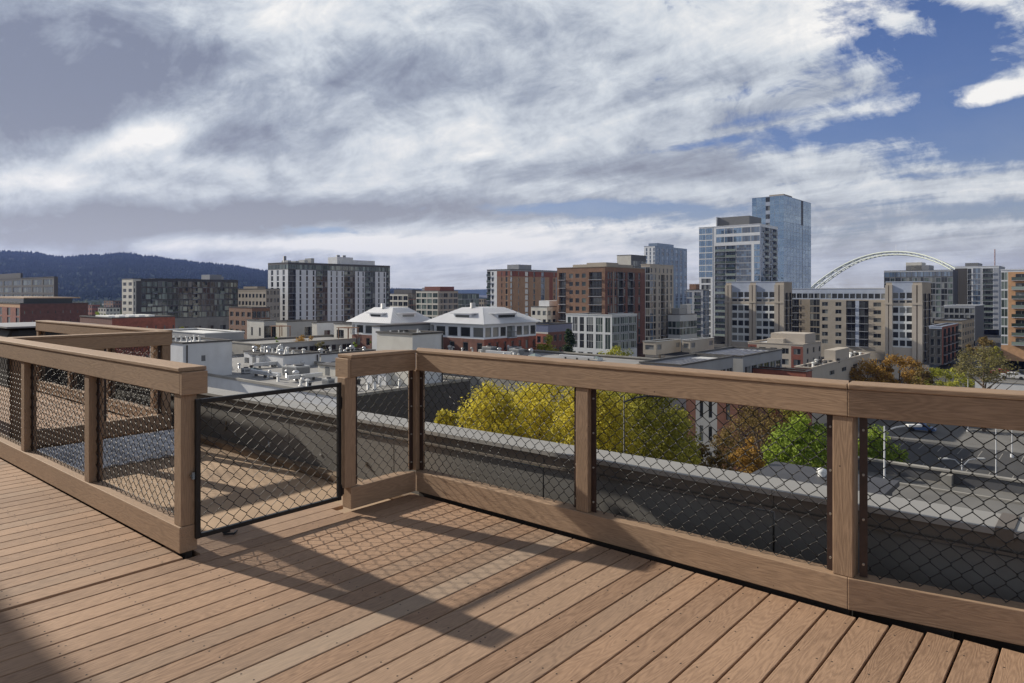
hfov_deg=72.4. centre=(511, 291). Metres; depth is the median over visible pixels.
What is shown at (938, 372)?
tree
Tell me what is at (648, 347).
window
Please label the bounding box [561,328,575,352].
conifer
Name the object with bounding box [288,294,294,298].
window
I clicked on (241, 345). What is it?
building
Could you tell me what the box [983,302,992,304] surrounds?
window
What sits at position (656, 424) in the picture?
tree
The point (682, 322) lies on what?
office building
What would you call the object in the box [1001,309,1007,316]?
window
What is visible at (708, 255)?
window
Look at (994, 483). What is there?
barrier wall
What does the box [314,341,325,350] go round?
shrub
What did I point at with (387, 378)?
roof hut
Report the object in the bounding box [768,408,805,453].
tree
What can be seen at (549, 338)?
tree
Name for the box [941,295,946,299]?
window
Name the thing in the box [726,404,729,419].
window
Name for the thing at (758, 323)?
window
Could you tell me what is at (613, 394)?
tree
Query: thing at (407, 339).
building
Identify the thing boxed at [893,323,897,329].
window
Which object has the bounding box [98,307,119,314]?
house
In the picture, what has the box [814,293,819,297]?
window
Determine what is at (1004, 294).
window
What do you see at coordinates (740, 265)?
window
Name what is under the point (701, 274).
window
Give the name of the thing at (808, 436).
tree
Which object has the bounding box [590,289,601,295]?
window
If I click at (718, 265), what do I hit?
window
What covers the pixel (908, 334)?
window
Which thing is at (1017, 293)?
window
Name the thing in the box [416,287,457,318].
apartment building
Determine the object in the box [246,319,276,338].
townhouse
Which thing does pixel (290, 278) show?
window
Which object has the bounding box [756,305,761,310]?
window
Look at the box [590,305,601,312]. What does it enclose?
window
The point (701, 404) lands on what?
window
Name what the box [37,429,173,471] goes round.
corrugated sheet
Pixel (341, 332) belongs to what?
window
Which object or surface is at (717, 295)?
window
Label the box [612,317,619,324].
window
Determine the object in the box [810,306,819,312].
window
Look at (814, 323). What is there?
window
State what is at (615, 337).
window
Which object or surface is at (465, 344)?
window
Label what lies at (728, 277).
window
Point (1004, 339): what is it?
window
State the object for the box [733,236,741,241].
window
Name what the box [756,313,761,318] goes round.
window
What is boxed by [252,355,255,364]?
door
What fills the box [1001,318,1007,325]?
window
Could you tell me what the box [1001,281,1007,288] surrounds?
window
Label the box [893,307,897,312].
window
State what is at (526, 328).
window
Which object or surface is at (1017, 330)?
window
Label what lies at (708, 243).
window
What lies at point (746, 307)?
window
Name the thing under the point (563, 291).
window
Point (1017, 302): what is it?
window
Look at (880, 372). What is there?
tree
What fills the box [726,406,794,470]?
tree
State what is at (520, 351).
hvac unit
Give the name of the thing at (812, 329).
window
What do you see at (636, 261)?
rooftop penthouse
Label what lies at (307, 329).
window
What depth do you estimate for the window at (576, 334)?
241.42 m
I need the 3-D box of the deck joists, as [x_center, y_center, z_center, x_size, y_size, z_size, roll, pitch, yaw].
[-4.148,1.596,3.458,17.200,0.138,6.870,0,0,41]
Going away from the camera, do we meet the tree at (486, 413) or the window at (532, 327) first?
the tree at (486, 413)
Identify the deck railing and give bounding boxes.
[0,336,207,553]
[9,331,171,445]
[35,320,172,416]
[335,348,1023,645]
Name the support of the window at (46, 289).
in the office building at (14, 284)
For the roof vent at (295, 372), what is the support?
on the building at (238, 381)
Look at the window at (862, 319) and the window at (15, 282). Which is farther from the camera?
the window at (15, 282)
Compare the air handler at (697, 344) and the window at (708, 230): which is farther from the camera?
the window at (708, 230)
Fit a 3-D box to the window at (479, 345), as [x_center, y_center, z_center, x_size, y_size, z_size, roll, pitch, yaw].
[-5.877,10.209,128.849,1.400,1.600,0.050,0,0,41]
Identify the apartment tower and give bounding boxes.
[268,255,389,321]
[486,264,556,316]
[557,262,644,356]
[641,264,673,340]
[644,243,686,307]
[699,226,713,336]
[713,216,777,343]
[955,249,1004,334]
[1001,269,1023,367]
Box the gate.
[190,382,343,538]
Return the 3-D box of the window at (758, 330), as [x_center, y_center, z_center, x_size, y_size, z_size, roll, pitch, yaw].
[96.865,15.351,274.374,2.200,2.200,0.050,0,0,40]
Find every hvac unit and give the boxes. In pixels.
[241,367,250,373]
[282,364,290,374]
[287,364,309,375]
[322,377,334,383]
[482,345,496,352]
[507,346,521,350]
[509,348,523,355]
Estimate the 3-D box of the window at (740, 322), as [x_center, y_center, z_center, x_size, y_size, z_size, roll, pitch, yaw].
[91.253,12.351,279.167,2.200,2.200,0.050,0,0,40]
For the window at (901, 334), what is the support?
in the apartment building at (907, 314)
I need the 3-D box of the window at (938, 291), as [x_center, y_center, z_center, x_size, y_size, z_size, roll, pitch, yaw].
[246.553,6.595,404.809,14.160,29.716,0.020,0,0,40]
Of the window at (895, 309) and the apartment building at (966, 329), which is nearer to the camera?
the window at (895, 309)
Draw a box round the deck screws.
[0,467,1004,681]
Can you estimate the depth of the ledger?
3.61 m
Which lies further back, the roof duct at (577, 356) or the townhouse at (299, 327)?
the townhouse at (299, 327)
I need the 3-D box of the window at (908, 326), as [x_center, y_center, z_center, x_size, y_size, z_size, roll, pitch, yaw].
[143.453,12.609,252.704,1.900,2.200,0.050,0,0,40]
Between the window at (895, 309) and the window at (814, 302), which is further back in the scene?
the window at (814, 302)
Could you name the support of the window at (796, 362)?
in the building at (799, 348)
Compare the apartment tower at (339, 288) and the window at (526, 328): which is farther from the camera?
the apartment tower at (339, 288)
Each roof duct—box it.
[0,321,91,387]
[250,369,280,378]
[253,361,276,367]
[287,372,322,381]
[486,350,512,354]
[559,354,594,360]
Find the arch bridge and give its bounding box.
[811,251,954,287]
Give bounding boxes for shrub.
[293,334,308,341]
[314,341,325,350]
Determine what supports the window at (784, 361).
in the building at (799, 348)
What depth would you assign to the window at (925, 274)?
408.82 m
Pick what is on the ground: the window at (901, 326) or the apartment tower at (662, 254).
the apartment tower at (662, 254)
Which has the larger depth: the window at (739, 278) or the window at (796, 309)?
the window at (739, 278)
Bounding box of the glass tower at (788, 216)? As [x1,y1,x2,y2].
[752,194,810,288]
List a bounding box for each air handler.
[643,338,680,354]
[682,337,714,351]
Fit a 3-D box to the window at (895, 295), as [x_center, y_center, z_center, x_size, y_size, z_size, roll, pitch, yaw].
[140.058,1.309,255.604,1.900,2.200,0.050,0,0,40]
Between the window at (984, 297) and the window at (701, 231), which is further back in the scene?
the window at (984, 297)
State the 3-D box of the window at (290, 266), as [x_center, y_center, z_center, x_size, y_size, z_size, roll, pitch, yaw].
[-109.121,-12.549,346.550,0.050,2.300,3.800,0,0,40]
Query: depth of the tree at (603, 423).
49.17 m
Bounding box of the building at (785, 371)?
[753,366,812,448]
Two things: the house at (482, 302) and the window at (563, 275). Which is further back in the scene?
the house at (482, 302)
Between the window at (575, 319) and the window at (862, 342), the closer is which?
the window at (575, 319)
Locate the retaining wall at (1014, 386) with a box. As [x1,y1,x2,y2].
[974,380,1023,390]
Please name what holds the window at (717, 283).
in the apartment tower at (745, 248)
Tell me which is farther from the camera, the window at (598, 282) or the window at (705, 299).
the window at (705, 299)
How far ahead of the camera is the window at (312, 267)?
355.66 m
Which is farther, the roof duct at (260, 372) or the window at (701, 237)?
the window at (701, 237)
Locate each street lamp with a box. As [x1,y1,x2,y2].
[623,395,660,452]
[883,424,921,477]
[938,458,985,470]
[995,430,996,475]
[1010,437,1013,457]
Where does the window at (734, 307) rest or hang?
in the apartment building at (758, 310)
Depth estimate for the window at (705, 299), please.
320.45 m
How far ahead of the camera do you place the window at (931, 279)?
406.82 m
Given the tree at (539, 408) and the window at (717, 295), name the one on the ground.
the tree at (539, 408)
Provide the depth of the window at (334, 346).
153.83 m
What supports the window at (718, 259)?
in the apartment tower at (745, 248)
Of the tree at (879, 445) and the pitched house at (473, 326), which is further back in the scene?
the pitched house at (473, 326)
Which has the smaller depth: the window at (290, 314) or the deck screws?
the deck screws
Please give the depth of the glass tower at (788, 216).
532.95 m
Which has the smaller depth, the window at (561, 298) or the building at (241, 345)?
the building at (241, 345)
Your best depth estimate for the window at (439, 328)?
135.49 m
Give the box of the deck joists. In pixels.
[902,652,993,682]
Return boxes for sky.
[0,0,1023,289]
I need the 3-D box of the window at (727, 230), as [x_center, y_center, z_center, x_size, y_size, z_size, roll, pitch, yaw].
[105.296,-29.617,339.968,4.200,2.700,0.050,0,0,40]
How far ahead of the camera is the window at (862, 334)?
268.08 m
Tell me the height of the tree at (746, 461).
12.675 m
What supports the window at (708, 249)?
in the apartment tower at (706, 257)
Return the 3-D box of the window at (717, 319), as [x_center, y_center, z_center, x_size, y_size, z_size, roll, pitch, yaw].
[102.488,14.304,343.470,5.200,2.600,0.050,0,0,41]
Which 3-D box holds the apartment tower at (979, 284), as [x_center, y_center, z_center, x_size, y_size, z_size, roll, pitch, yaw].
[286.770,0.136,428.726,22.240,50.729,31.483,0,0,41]
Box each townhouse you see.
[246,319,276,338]
[276,319,317,336]
[311,321,345,334]
[333,322,359,337]
[371,323,429,350]
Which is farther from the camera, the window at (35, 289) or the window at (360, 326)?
the window at (35, 289)
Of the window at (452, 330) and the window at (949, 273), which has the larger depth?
the window at (949, 273)
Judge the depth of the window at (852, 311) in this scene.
270.84 m
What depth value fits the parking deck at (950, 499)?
53.32 m
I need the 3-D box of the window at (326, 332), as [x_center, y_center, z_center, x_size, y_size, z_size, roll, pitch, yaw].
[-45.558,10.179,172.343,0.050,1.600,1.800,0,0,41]
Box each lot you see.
[986,374,1023,382]
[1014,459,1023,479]
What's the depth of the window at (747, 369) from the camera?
115.81 m
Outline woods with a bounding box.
[72,299,121,314]
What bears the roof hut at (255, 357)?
on the building at (238, 381)
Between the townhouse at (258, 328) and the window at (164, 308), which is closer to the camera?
the townhouse at (258, 328)
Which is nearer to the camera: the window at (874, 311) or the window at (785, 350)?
the window at (785, 350)
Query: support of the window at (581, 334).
in the apartment building at (596, 333)
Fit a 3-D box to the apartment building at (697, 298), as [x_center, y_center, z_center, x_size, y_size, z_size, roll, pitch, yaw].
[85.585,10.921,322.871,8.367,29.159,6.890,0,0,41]
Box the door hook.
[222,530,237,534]
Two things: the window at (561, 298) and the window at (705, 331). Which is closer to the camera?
the window at (561, 298)
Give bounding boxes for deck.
[0,459,1023,682]
[824,468,1023,516]
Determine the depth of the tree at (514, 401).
67.54 m
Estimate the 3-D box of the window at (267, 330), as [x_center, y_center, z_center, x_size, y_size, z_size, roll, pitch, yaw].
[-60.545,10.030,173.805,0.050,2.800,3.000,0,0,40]
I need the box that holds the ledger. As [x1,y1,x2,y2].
[0,457,1023,674]
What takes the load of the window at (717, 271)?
in the apartment tower at (745, 248)
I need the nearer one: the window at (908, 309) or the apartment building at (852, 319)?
the window at (908, 309)
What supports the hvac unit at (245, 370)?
on the building at (238, 381)
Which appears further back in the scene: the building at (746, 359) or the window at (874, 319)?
the window at (874, 319)
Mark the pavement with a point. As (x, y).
(961, 433)
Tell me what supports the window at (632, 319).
in the apartment building at (596, 333)
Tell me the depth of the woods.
1167.74 m
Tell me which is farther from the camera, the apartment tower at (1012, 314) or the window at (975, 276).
the window at (975, 276)
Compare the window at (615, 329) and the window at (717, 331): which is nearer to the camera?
the window at (615, 329)
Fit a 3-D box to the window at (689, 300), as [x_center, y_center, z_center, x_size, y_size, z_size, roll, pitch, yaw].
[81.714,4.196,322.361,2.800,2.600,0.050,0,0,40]
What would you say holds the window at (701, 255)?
in the apartment tower at (706, 257)
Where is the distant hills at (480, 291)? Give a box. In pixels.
[402,288,486,294]
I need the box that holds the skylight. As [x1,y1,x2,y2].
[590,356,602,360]
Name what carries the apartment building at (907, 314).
on the ground
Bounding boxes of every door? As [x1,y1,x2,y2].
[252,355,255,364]
[325,367,328,374]
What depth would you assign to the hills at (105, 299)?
2371.74 m
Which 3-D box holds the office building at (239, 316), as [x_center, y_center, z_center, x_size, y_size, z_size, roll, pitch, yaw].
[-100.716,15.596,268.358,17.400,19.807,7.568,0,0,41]
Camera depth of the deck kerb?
53.56 m
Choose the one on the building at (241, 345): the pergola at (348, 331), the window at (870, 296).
the pergola at (348, 331)
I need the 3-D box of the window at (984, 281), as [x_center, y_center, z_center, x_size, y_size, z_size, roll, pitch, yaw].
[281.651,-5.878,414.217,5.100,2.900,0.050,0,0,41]
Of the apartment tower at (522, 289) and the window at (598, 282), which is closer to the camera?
the window at (598, 282)
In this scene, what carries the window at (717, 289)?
in the apartment tower at (745, 248)
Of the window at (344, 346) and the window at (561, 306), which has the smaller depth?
the window at (344, 346)
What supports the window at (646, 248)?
in the apartment tower at (662, 254)
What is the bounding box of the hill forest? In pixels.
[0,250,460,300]
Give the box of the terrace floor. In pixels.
[46,431,391,531]
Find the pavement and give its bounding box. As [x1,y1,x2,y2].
[821,418,1023,452]
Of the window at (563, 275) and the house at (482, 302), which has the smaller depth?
the window at (563, 275)
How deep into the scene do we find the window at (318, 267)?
358.80 m
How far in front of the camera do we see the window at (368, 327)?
155.15 m
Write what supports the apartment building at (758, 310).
on the ground
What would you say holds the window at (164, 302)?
in the apartment building at (206, 301)
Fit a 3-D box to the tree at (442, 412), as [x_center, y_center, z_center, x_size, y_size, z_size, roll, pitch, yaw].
[-4.081,16.526,46.031,2.801,17.960,2.834,0,0,0]
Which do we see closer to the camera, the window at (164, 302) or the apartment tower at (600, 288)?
the apartment tower at (600, 288)
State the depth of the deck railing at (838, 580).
3.64 m
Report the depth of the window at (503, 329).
132.35 m
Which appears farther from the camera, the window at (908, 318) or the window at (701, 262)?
the window at (701, 262)
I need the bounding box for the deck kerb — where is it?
[900,482,1023,504]
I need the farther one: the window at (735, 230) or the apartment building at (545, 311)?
the window at (735, 230)
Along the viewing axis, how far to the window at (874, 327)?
264.37 m
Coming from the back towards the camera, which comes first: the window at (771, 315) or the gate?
the window at (771, 315)
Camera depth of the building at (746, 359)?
122.16 m
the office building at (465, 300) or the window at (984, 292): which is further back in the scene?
the office building at (465, 300)
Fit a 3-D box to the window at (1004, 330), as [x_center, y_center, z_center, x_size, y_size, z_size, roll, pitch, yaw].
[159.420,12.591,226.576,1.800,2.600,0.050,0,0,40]
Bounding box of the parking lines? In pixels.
[823,431,1023,477]
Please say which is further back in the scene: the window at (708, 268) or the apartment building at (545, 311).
the window at (708, 268)
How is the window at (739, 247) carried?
in the apartment tower at (745, 248)
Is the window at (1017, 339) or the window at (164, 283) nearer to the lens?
the window at (1017, 339)
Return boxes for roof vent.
[292,370,298,379]
[372,378,377,389]
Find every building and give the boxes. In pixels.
[0,273,57,296]
[122,275,237,329]
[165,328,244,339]
[171,337,232,374]
[208,353,470,427]
[229,306,269,338]
[232,334,356,353]
[238,286,279,319]
[243,348,320,366]
[318,348,375,362]
[376,329,443,386]
[390,289,420,310]
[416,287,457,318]
[443,348,658,438]
[458,294,478,308]
[531,300,556,321]
[536,322,572,351]
[566,313,636,356]
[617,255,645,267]
[639,353,733,453]
[668,304,696,350]
[686,284,708,337]
[686,399,767,505]
[689,346,782,372]
[724,281,792,346]
[748,331,821,367]
[753,366,812,448]
[792,288,819,340]
[794,347,870,425]
[820,288,884,359]
[884,262,957,324]
[885,281,930,362]
[929,323,959,368]
[934,318,973,353]
[944,304,983,345]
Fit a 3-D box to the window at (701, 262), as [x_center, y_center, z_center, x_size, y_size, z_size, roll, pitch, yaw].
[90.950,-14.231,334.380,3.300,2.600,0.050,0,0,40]
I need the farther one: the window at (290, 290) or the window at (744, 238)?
the window at (290, 290)
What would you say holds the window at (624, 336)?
in the apartment building at (596, 333)
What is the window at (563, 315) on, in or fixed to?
in the apartment tower at (600, 288)
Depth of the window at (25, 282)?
367.94 m
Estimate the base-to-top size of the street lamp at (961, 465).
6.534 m
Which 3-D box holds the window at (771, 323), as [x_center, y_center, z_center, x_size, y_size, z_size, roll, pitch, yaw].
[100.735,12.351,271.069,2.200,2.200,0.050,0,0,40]
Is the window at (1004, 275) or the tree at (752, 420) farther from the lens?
the window at (1004, 275)
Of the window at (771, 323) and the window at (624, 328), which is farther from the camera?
the window at (771, 323)
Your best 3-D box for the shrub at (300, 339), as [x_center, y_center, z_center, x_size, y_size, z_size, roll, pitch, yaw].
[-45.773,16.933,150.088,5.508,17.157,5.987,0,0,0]
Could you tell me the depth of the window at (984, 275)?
414.24 m
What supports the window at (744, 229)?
in the apartment tower at (745, 248)
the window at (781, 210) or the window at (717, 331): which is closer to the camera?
the window at (717, 331)
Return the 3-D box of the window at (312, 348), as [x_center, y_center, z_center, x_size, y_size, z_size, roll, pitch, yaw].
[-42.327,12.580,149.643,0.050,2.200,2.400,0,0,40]
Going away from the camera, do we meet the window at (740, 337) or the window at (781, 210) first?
the window at (740, 337)
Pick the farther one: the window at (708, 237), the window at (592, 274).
the window at (708, 237)
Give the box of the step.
[157,502,342,556]
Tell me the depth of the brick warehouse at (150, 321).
171.26 m
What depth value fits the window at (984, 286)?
414.24 m
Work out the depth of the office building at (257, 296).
334.76 m
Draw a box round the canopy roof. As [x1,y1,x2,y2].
[751,461,899,514]
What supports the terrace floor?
on the apartment building
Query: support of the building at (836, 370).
on the pavement
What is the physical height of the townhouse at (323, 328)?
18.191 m
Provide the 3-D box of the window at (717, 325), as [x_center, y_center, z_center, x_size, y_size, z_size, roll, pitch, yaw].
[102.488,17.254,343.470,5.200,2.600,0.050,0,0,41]
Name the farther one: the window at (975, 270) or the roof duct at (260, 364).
the window at (975, 270)
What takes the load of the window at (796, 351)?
in the building at (799, 348)
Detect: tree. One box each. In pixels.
[434,408,459,426]
[455,380,537,439]
[481,383,552,438]
[492,382,572,466]
[535,334,558,350]
[541,386,648,455]
[572,391,657,450]
[598,345,633,355]
[599,392,702,464]
[659,410,701,464]
[695,444,726,499]
[710,420,742,502]
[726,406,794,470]
[728,437,765,506]
[760,411,826,468]
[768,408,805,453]
[849,357,894,382]
[858,424,909,462]
[873,353,932,383]
[909,367,974,387]
[910,366,933,384]
[952,342,1023,431]
[965,336,1003,374]
[986,346,1005,368]
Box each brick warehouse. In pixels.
[0,296,87,322]
[79,314,175,357]
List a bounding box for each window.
[4,281,11,285]
[4,287,11,292]
[13,280,20,285]
[13,287,20,292]
[23,280,30,284]
[23,287,30,292]
[33,279,41,284]
[33,287,41,292]
[44,279,52,284]
[44,287,52,292]
[153,300,157,305]
[162,281,166,286]
[162,300,167,304]
[162,306,166,311]
[215,305,219,310]
[264,327,273,337]
[288,264,294,268]
[288,270,294,274]
[288,276,294,280]
[288,282,294,286]
[288,288,294,292]
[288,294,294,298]
[288,300,294,304]
[288,306,294,310]
[288,312,294,316]
[298,346,307,350]
[305,327,310,335]
[309,265,315,269]
[309,346,318,350]
[316,265,322,269]
[324,330,329,334]
[332,344,340,349]
[337,330,343,337]
[342,343,350,348]
[357,325,362,332]
[366,325,371,333]
[437,326,444,334]
[449,326,456,335]
[461,327,469,336]
[463,342,467,350]
[474,328,482,337]
[477,343,481,351]
[485,328,490,336]
[493,327,497,336]
[501,327,505,335]
[507,326,511,336]
[517,326,521,334]
[524,325,528,334]
[530,325,534,333]
[560,273,565,279]
[560,281,565,287]
[560,289,565,295]
[560,297,565,303]
[560,305,565,311]
[560,313,565,319]
[569,298,585,310]
[573,317,577,330]
[573,333,577,347]
[580,317,583,331]
[580,333,583,347]
[587,317,592,331]
[587,334,592,348]
[590,272,601,279]
[590,280,601,287]
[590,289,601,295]
[590,297,601,304]
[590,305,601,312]
[596,317,602,331]
[596,334,602,348]
[605,318,609,332]
[605,334,609,349]
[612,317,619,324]
[612,325,619,332]
[612,334,619,340]
[612,342,619,349]
[621,317,627,323]
[621,325,627,331]
[621,333,627,340]
[621,341,627,348]
[629,316,635,322]
[629,324,635,331]
[629,332,635,339]
[629,340,635,347]
[646,248,685,307]
[646,345,653,349]
[687,292,691,297]
[687,298,691,303]
[699,228,705,233]
[699,235,705,239]
[699,241,705,246]
[699,247,705,252]
[699,253,705,258]
[699,259,705,264]
[699,266,705,270]
[699,272,705,276]
[700,401,702,416]
[700,425,702,440]
[701,279,710,282]
[701,285,710,288]
[703,290,708,295]
[703,297,708,301]
[703,303,708,308]
[703,309,708,314]
[703,316,708,321]
[703,322,708,327]
[703,329,708,334]
[706,228,711,233]
[706,234,711,239]
[706,241,711,245]
[706,247,711,251]
[706,253,711,258]
[706,259,711,264]
[706,265,711,270]
[706,272,711,276]
[709,402,711,417]
[709,426,711,442]
[716,229,723,233]
[716,237,723,242]
[716,258,724,263]
[716,264,724,269]
[716,270,724,275]
[716,276,724,279]
[716,282,724,285]
[716,288,724,291]
[716,294,724,297]
[716,300,724,303]
[716,306,724,309]
[716,312,724,315]
[716,318,724,321]
[716,324,724,327]
[716,330,724,333]
[725,228,732,233]
[725,236,732,241]
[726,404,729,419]
[727,270,735,275]
[727,276,735,281]
[732,305,736,310]
[733,227,741,233]
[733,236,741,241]
[737,245,750,249]
[737,251,750,256]
[737,257,750,262]
[737,263,750,268]
[737,269,750,274]
[737,276,750,280]
[738,305,742,310]
[738,320,742,325]
[738,335,742,340]
[742,227,750,232]
[742,236,750,241]
[744,305,748,310]
[744,320,748,325]
[745,366,749,372]
[751,226,759,232]
[751,235,759,240]
[752,196,810,280]
[754,229,770,280]
[756,292,761,297]
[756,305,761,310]
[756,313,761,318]
[756,321,761,325]
[756,328,761,333]
[763,292,767,297]
[763,313,767,318]
[769,292,773,297]
[769,313,773,318]
[769,321,773,326]
[782,348,788,353]
[782,359,788,364]
[792,300,798,305]
[792,307,798,312]
[792,313,798,319]
[792,320,798,325]
[792,327,798,331]
[794,349,800,354]
[794,360,800,364]
[810,299,819,305]
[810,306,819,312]
[810,313,819,319]
[810,320,819,326]
[810,327,819,333]
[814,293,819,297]
[847,301,854,307]
[847,309,854,315]
[847,316,854,322]
[847,324,854,330]
[847,332,854,337]
[847,339,854,345]
[860,301,867,307]
[860,309,867,315]
[860,317,867,323]
[860,324,867,330]
[860,332,867,338]
[860,340,867,346]
[862,294,867,298]
[868,294,873,298]
[873,302,880,306]
[873,310,880,313]
[873,318,880,321]
[873,326,880,329]
[873,334,880,337]
[873,341,880,345]
[893,293,897,298]
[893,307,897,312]
[893,315,897,320]
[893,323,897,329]
[893,332,897,337]
[893,340,897,345]
[899,293,904,298]
[899,307,904,312]
[899,315,904,321]
[899,324,904,329]
[899,332,904,337]
[899,340,904,345]
[906,272,911,276]
[906,293,911,298]
[906,307,911,312]
[906,316,911,321]
[906,324,911,329]
[906,332,911,337]
[906,340,911,346]
[923,272,928,276]
[924,278,952,310]
[929,277,934,281]
[941,271,946,275]
[941,277,946,281]
[941,283,946,287]
[941,289,946,293]
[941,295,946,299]
[947,271,952,275]
[973,268,979,272]
[973,274,979,278]
[973,279,979,283]
[973,285,979,289]
[973,290,979,294]
[973,296,979,300]
[983,268,992,271]
[983,274,992,276]
[983,280,992,284]
[983,285,992,287]
[983,291,992,293]
[983,296,992,298]
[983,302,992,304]
[984,307,992,310]
[1001,272,1007,279]
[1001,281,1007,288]
[1001,291,1007,297]
[1001,300,1007,307]
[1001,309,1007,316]
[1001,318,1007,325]
[1001,327,1007,334]
[1001,336,1007,343]
[1016,292,1023,295]
[1016,301,1023,304]
[1016,329,1023,332]
[1016,338,1023,341]
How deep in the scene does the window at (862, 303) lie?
268.08 m
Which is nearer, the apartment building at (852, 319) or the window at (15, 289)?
the apartment building at (852, 319)
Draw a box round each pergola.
[271,325,290,336]
[336,327,358,338]
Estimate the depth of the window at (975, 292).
417.24 m
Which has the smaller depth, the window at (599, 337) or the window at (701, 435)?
the window at (701, 435)
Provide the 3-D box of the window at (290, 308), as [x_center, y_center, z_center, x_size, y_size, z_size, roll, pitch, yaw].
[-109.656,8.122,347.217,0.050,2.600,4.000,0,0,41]
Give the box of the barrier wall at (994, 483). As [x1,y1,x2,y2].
[858,456,1023,494]
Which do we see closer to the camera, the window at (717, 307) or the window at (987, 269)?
the window at (717, 307)
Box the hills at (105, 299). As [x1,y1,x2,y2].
[0,253,485,303]
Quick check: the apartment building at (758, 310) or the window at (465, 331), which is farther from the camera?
the apartment building at (758, 310)
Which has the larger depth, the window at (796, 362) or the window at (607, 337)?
the window at (607, 337)
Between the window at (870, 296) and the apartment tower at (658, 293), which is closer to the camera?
the window at (870, 296)
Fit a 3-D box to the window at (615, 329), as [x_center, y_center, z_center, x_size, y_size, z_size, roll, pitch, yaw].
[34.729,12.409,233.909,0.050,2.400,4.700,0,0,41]
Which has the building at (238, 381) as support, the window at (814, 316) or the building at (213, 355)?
the building at (213, 355)
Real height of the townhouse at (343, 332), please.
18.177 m
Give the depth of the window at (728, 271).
339.96 m
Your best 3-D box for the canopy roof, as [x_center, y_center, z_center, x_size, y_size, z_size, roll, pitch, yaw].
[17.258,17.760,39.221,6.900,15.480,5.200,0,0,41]
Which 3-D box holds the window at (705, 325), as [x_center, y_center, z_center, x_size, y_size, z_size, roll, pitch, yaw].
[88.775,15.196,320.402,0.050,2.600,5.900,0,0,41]
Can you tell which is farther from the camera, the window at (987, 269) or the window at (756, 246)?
the window at (987, 269)
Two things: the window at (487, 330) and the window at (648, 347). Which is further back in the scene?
the window at (487, 330)
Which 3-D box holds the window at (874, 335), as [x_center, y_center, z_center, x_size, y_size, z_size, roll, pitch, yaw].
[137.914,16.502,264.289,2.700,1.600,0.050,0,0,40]
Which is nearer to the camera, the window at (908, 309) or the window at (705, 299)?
the window at (908, 309)
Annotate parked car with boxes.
[907,423,936,432]
[1000,371,1023,379]
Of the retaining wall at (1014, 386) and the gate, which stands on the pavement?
the retaining wall at (1014, 386)
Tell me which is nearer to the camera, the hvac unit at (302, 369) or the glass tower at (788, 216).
the hvac unit at (302, 369)
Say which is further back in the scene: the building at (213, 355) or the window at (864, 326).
the window at (864, 326)
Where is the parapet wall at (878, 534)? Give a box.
[60,370,1023,662]
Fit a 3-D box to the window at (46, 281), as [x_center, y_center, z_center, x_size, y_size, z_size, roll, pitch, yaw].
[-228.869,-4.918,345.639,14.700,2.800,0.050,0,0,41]
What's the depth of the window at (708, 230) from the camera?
332.24 m
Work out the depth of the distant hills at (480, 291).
5815.62 m
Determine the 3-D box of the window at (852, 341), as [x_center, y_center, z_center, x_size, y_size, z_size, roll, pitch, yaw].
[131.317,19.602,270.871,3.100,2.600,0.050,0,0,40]
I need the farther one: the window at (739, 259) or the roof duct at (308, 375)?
the window at (739, 259)
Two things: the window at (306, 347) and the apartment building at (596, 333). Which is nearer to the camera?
the window at (306, 347)
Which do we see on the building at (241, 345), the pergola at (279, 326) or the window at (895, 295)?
the pergola at (279, 326)
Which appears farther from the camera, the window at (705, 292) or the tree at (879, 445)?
the window at (705, 292)
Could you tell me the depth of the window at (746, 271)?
334.93 m
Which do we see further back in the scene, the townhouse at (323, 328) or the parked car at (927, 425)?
the townhouse at (323, 328)
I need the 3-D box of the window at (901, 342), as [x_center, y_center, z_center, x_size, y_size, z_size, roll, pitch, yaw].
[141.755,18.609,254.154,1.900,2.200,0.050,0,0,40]
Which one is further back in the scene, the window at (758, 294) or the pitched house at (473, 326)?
the window at (758, 294)
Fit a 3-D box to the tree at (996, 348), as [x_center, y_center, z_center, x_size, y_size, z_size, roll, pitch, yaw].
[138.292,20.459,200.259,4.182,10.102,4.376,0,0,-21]
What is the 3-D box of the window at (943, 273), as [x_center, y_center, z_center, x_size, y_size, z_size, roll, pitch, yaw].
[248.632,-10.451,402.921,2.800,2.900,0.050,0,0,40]
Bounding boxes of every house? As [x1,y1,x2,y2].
[88,304,99,314]
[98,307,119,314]
[104,300,121,309]
[346,303,429,348]
[424,303,541,351]
[479,299,486,306]
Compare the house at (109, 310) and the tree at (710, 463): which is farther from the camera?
the house at (109, 310)
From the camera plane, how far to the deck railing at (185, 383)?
4.75 m
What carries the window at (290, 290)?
in the apartment tower at (339, 288)
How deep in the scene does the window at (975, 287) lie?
417.24 m
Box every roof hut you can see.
[248,352,277,364]
[316,362,335,376]
[365,373,390,384]
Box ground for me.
[102,295,1023,504]
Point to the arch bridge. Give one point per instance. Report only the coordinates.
(871, 256)

